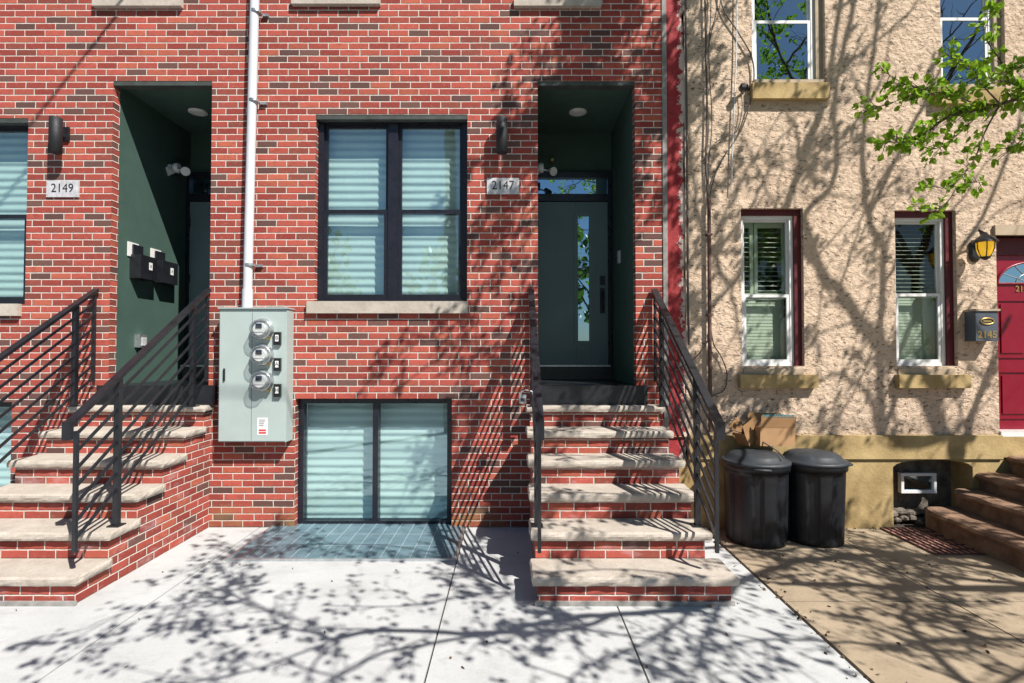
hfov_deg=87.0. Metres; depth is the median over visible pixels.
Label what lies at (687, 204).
wall cable
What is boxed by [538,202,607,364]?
front door
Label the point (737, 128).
wall cable
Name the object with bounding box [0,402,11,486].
window
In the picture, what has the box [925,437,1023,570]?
brown steps
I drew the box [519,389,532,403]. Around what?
padlock
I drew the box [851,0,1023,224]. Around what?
street tree
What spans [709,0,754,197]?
wall cable
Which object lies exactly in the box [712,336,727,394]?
wall cable
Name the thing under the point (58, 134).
wall lamp
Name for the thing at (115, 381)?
stair railing
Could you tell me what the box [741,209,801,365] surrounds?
window
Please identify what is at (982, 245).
carriage lantern
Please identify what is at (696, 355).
wall cable
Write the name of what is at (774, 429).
cardboard box
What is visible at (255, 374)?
meter cabinet
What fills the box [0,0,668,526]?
brick house
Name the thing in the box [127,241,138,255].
mail
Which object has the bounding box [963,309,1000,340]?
porch mailbox
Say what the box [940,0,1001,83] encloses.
window
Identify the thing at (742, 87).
wall camera
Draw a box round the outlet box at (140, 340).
[134,334,147,346]
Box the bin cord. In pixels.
[725,430,784,457]
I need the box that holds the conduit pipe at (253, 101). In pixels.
[242,0,269,306]
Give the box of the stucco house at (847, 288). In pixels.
[666,0,1023,527]
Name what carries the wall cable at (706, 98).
attached to the stucco house at (847, 288)
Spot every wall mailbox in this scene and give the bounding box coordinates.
[129,244,156,280]
[152,251,177,284]
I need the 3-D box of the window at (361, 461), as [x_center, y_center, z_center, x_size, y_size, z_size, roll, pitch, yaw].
[-1.380,1.210,5.532,1.560,1.276,0.162,0,-1,0]
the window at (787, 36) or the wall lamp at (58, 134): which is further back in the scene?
the window at (787, 36)
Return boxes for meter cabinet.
[218,307,294,441]
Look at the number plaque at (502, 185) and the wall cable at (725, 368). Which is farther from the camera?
the number plaque at (502, 185)
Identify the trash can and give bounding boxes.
[720,449,791,548]
[782,448,852,547]
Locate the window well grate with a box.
[880,527,985,554]
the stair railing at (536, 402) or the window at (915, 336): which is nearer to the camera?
the stair railing at (536, 402)
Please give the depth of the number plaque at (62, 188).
5.42 m
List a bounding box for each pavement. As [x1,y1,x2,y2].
[0,527,869,682]
[707,528,1023,682]
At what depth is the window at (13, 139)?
5.66 m
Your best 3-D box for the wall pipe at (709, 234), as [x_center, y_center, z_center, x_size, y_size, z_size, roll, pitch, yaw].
[1.965,-0.266,5.372,0.050,2.320,0.067,0,-1,0]
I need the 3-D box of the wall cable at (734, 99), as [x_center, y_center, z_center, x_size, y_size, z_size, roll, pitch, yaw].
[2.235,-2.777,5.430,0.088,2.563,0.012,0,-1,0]
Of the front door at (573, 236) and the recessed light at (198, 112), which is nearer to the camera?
the recessed light at (198, 112)
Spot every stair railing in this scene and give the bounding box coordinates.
[0,289,98,462]
[61,289,210,552]
[527,289,543,552]
[651,289,725,552]
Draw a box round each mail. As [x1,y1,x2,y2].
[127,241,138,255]
[150,248,160,257]
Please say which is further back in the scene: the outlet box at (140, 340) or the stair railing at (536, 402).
the outlet box at (140, 340)
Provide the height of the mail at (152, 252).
0.150 m
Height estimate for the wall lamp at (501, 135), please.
0.350 m
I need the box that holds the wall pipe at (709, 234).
[705,198,713,431]
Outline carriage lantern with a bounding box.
[968,229,998,261]
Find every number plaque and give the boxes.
[46,180,79,196]
[487,178,518,193]
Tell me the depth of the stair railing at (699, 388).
4.17 m
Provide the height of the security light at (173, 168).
0.171 m
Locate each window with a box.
[0,126,27,303]
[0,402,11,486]
[297,399,451,523]
[317,122,466,300]
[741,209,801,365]
[752,0,822,80]
[894,211,954,365]
[898,472,936,492]
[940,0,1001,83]
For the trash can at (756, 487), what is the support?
on the old pavement at (880, 601)
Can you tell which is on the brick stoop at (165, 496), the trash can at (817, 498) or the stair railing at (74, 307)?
the stair railing at (74, 307)
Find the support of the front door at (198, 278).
in the brick house at (404, 258)
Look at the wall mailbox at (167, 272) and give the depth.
6.13 m
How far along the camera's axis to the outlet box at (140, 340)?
5.77 m
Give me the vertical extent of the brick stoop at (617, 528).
1.222 m
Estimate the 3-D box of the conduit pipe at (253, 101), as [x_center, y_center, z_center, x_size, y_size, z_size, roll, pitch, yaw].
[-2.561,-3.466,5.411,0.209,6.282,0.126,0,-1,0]
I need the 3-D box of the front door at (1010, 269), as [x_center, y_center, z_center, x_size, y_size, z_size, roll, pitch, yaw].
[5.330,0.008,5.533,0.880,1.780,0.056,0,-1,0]
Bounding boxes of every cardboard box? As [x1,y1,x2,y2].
[729,417,754,445]
[748,412,796,446]
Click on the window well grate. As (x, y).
(929, 540)
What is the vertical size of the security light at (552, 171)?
0.171 m
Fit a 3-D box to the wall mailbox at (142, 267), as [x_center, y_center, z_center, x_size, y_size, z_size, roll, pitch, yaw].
[-3.967,-0.846,5.819,0.124,0.360,0.260,0,-1,0]
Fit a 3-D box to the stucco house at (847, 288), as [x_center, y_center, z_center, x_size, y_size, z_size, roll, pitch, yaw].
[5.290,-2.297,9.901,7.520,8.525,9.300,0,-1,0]
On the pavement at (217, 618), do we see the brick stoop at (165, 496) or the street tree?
the brick stoop at (165, 496)
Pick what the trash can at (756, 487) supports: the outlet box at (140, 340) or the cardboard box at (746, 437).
the cardboard box at (746, 437)
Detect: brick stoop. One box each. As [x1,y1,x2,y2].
[0,404,213,605]
[525,404,739,605]
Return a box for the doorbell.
[617,250,620,263]
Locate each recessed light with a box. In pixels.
[188,108,207,116]
[569,108,586,116]
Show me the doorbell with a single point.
(618, 257)
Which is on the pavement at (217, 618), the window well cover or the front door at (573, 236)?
the window well cover
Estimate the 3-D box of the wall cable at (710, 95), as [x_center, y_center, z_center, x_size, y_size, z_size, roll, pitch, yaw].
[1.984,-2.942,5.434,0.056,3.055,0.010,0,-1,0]
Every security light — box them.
[166,163,189,175]
[538,163,556,175]
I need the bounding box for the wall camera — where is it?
[738,83,749,91]
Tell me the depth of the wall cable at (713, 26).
5.43 m
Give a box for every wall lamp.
[48,116,69,154]
[496,116,506,154]
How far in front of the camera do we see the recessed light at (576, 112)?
6.13 m
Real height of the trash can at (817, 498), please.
0.828 m
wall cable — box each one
[672,340,707,371]
[684,0,689,344]
[704,0,708,195]
[707,0,720,54]
[708,0,712,197]
[708,92,742,158]
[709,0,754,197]
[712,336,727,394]
[731,0,736,191]
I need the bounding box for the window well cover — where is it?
[225,523,465,560]
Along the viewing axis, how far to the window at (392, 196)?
5.65 m
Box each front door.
[187,202,210,364]
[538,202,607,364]
[996,256,1023,429]
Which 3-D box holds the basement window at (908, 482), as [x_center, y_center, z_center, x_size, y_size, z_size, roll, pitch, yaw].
[4.138,1.442,5.516,0.358,0.203,0.050,0,-1,0]
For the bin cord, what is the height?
0.209 m
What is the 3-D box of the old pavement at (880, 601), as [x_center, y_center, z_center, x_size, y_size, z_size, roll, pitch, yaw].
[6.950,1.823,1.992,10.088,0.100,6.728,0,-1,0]

